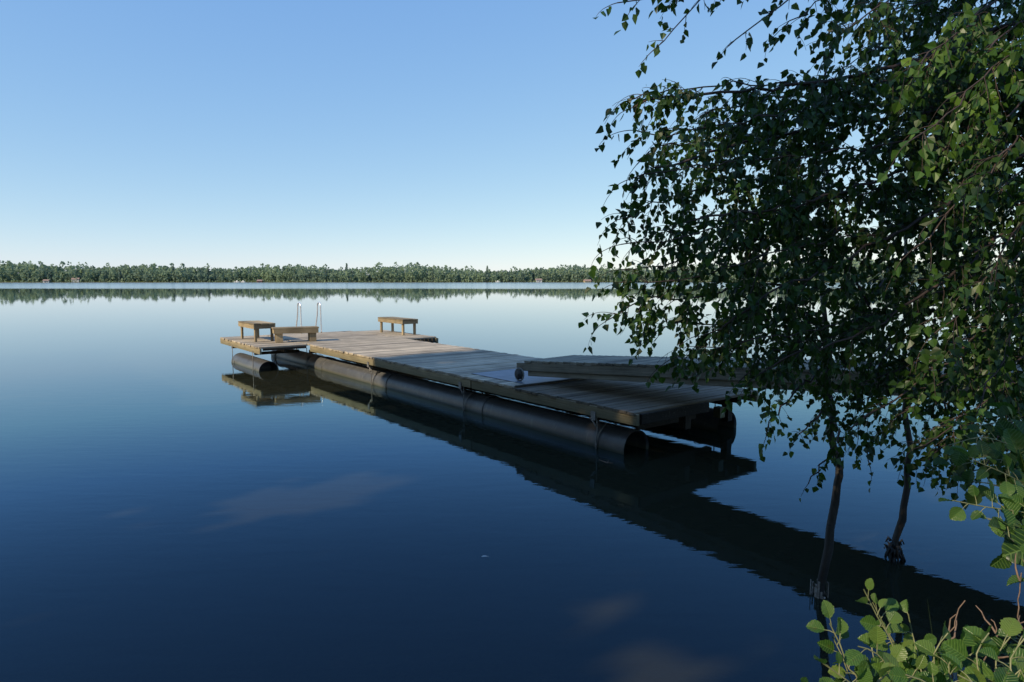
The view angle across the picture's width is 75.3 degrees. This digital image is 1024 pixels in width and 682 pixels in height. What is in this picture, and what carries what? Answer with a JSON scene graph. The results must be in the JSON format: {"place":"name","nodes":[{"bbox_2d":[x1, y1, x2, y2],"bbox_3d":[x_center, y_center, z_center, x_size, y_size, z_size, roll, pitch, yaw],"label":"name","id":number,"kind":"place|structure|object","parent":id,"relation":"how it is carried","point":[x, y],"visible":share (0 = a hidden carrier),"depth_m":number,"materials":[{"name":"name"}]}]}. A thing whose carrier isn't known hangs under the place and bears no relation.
{"place":"outdoors","nodes":[
{"label":"outdoors","id":0,"kind":"place"},
{"bbox_2d":[0,273,992,281],"bbox_3d":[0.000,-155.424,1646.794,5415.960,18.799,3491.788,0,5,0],"label":"ground","id":1,"kind":"structure","parent":0,"point":[268,281],"depth_m":652.56,"materials":[{"name":"green plant"}]},
{"bbox_2d":[71,278,79,281],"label":"cabin","id":2,"kind":"object","parent":1,"relation":"on","point":[77,279],"visible":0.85,"depth_m":626.17,"materials":[{"name":"white paint"}]},
{"bbox_2d":[0,254,1018,281],"bbox_3d":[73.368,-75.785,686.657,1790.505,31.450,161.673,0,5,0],"label":"woods","id":3,"kind":"object","parent":1,"relation":"on","point":[24,271],"visible":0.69,"depth_m":659.43,"materials":[{"name":"green plant"}]},
{"bbox_2d":[578,50,892,598],"bbox_3d":[1.253,0.354,3.489,2.055,4.180,0.810,-4,6,-35],"label":"birch tree","id":4,"kind":"object","parent":1,"relation":"on","point":[683,197],"visible":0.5,"depth_m":3.44,"materials":[{"name":"green plant"}]},
{"bbox_2d":[588,0,1023,509],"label":"birch tree","id":5,"kind":"object","parent":1,"relation":"on","point":[974,97],"visible":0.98,"depth_m":2.94,"materials":[{"name":"green plant"}]},
{"bbox_2d":[779,40,1011,562],"bbox_3d":[2.361,0.157,4.043,1.650,4.476,0.987,-5,7,-43],"label":"birch tree","id":6,"kind":"object","parent":1,"relation":"on","point":[893,553],"visible":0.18,"depth_m":4.05,"materials":[{"name":"green plant"}]},
{"bbox_2d":[800,578,1023,681],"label":"alder shrub","id":7,"kind":"object","parent":1,"relation":"on","point":[907,657],"visible":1,"depth_m":1.31,"materials":[{"name":"green plant"}]},
{"bbox_2d":[889,600,962,681],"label":"tall grass","id":8,"kind":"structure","parent":1,"relation":"on","point":[923,672],"depth_m":1.26,"materials":[{"name":"green plant"}]},
{"bbox_2d":[933,402,1023,585],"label":"alder shrub","id":9,"kind":"object","parent":1,"relation":"on","point":[1009,530],"visible":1,"depth_m":1.87,"materials":[{"name":"green plant"}]},
{"bbox_2d":[0,282,1023,681],"bbox_3d":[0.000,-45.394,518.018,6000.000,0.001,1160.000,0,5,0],"label":"lake water","id":10,"kind":"structure","parent":0,"point":[182,498],"depth_m":5.48,"materials":[{"name":"blue liquid"}]},
{"bbox_2d":[220,302,759,454],"bbox_3d":[-1.701,0.440,12.938,4.431,2.089,12.961,-4,7,-38],"label":"floating dock","id":11,"kind":"object","parent":10,"relation":"on","point":[639,406],"visible":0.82,"depth_m":9.59,"materials":[{"name":"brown wood"}]},
{"bbox_2d":[238,320,274,341],"bbox_3d":[-6.097,-0.245,15.846,0.496,0.422,1.276,-4,7,-37],"label":"bench","id":12,"kind":"object","parent":11,"relation":"on","point":[256,325],"visible":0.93,"depth_m":15.49,"materials":[{"name":"wood"}]},
{"bbox_2d":[272,326,318,342],"bbox_3d":[-5.007,-0.156,15.353,1.012,0.336,0.376,-2,6,-24],"label":"bench","id":13,"kind":"object","parent":11,"relation":"on","point":[311,331],"visible":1,"depth_m":15.20,"materials":[{"name":"wood"}]},
{"bbox_2d":[378,317,417,334],"bbox_3d":[-3.055,-0.411,17.723,0.456,0.412,1.426,-4,7,-37],"label":"bench","id":14,"kind":"object","parent":11,"relation":"on","point":[397,320],"visible":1,"depth_m":17.36,"materials":[{"name":"wood"}]},
{"bbox_2d":[514,355,1021,400],"bbox_3d":[3.810,0.746,6.126,1.180,1.685,9.880,-5,7,-43],"label":"gangway","id":15,"kind":"object","parent":11,"relation":"on","point":[618,368],"visible":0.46,"depth_m":8.08,"materials":[{"name":"grey wood"}]},
{"bbox_2d":[0,0,1023,276],"label":"sky","id":16,"kind":"structure","parent":0,"point":[222,134],"materials":[{"name":"blue"}]},
{"bbox_2d":[947,553,1023,679],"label":"dry twigs","id":17,"kind":"object","parent":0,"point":[993,629],"visible":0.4,"depth_m":1.57,"materials":[{"name":"brown wood"}]}
]}

